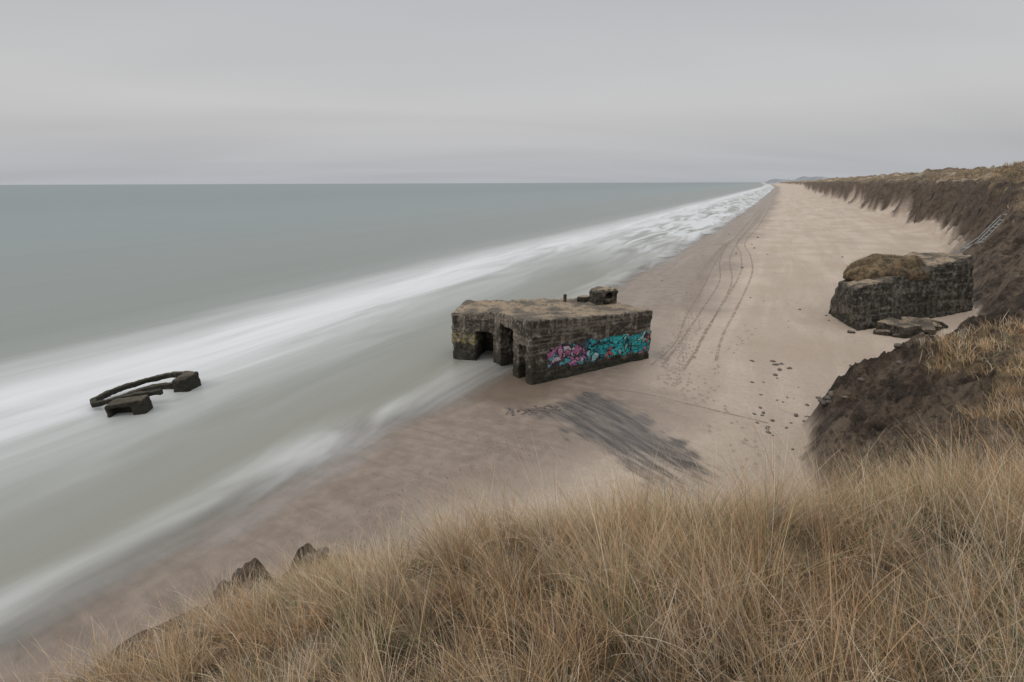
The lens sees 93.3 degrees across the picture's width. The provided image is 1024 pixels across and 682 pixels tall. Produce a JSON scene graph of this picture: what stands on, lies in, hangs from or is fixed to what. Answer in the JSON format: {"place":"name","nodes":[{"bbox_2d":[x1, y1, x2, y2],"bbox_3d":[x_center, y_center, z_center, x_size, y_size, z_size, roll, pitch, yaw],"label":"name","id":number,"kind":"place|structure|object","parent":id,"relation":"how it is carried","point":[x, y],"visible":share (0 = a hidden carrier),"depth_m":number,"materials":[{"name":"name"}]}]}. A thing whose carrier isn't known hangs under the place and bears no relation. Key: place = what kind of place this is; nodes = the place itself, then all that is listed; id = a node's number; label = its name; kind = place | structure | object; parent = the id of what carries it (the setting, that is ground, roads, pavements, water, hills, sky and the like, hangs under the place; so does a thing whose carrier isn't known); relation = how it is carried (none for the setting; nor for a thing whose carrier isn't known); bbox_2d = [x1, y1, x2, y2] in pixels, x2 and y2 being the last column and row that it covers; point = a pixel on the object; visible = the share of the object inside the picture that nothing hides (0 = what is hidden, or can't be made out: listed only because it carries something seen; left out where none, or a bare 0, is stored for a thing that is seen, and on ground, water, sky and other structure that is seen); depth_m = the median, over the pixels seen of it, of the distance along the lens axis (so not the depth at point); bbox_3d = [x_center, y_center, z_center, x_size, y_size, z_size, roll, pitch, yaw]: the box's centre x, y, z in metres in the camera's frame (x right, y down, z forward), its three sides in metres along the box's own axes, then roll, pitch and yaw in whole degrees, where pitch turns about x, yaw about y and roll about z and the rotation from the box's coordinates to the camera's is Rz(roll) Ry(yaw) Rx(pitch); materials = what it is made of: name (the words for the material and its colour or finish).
{"place":"outdoors","nodes":[
{"label":"outdoors","id":0,"kind":"place"},
{"bbox_2d":[0,182,774,636],"bbox_3d":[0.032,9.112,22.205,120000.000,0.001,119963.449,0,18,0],"label":"sea","id":1,"kind":"structure","parent":0,"point":[300,326],"depth_m":59.90,"materials":[{"name":"liquid"}]},
{"bbox_2d":[0,161,1023,681],"bbox_3d":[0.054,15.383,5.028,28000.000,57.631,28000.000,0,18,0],"label":"beach and dunes","id":2,"kind":"structure","parent":0,"point":[814,239],"depth_m":27.27,"materials":[{"name":"beige sand"}]},
{"bbox_2d":[90,371,200,417],"bbox_3d":[-28.186,4.307,36.846,5.849,2.199,6.269,0,18,0],"label":"bunker ruin","id":3,"kind":"object","parent":2,"relation":"on","point":[138,401],"visible":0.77,"depth_m":36.53,"materials":[{"name":"concrete"}]},
{"bbox_2d":[303,546,354,564],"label":"turf clods","id":4,"kind":"object","parent":2,"relation":"on","point":[319,555],"visible":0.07,"depth_m":10.94,"materials":[{"name":"soil"}]},
{"bbox_2d":[306,401,571,550],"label":"beach pebbles","id":5,"kind":"object","parent":2,"relation":"on","point":[539,408],"visible":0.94,"depth_m":33.65,"materials":[{"name":"stone"}]},
{"bbox_2d":[0,362,1023,681],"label":"marram grass","id":6,"kind":"structure","parent":2,"relation":"on","point":[956,500],"depth_m":4.42,"materials":[{"name":"beige plant"}]},
{"bbox_2d":[451,286,652,384],"bbox_3d":[3.367,-0.311,43.246,17.892,8.012,10.789,0,18,0],"label":"concrete bunker","id":7,"kind":"object","parent":2,"relation":"on","point":[537,341],"visible":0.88,"depth_m":41.29},
{"bbox_2d":[361,161,1023,563],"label":"dune grass","id":8,"kind":"structure","parent":2,"relation":"on","point":[989,347],"depth_m":22.82,"materials":[{"name":"brown plant"}]},
{"bbox_2d":[617,209,768,422],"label":"tyre tracks","id":9,"kind":"object","parent":2,"relation":"on","point":[712,321],"visible":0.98,"depth_m":57.27,"materials":[{"name":"brown sand"}]},
{"bbox_2d":[607,243,784,490],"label":"footprints","id":10,"kind":"object","parent":2,"relation":"on","point":[733,450],"visible":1,"depth_m":43.95,"materials":[{"name":"brown sand"}]},
{"bbox_2d":[661,237,978,449],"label":"beach stones","id":11,"kind":"object","parent":2,"relation":"on","point":[831,394],"visible":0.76,"depth_m":28.98,"materials":[{"name":"stone"}]},
{"bbox_2d":[847,317,947,338],"bbox_3d":[39.523,-1.302,48.229,10.920,1.878,3.478,-4,18,-11],"label":"concrete rubble","id":12,"kind":"object","parent":2,"relation":"on","point":[905,327],"visible":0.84,"depth_m":47.65,"materials":[{"name":"grey concrete"}]},
{"bbox_2d":[828,252,973,330],"bbox_3d":[42.854,-5.770,54.915,19.324,7.944,8.944,-8,20,-22],"label":"concrete bunker","id":13,"kind":"object","parent":2,"relation":"on","point":[939,284],"visible":0.79,"depth_m":52.26},
{"bbox_2d":[847,253,923,269],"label":"dry grass","id":14,"kind":"structure","parent":13,"relation":"on","point":[884,255],"depth_m":53.18,"materials":[{"name":"brown plant"}]},
{"bbox_2d":[956,214,1006,253],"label":"wooden stairway","id":15,"kind":"object","parent":2,"relation":"on","point":[983,235],"visible":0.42,"depth_m":74.74,"materials":[{"name":"grey wood"}]},
{"bbox_2d":[0,0,1023,184],"label":"sky","id":16,"kind":"structure","parent":0,"point":[93,92],"materials":[{"name":"grey"}]},
{"bbox_2d":[766,176,827,183],"bbox_3d":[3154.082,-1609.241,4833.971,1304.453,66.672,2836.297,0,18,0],"label":"distant headland","id":17,"kind":"structure","parent":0,"point":[774,181],"depth_m":4553.46,"materials":[{"name":"grey"}]}
]}

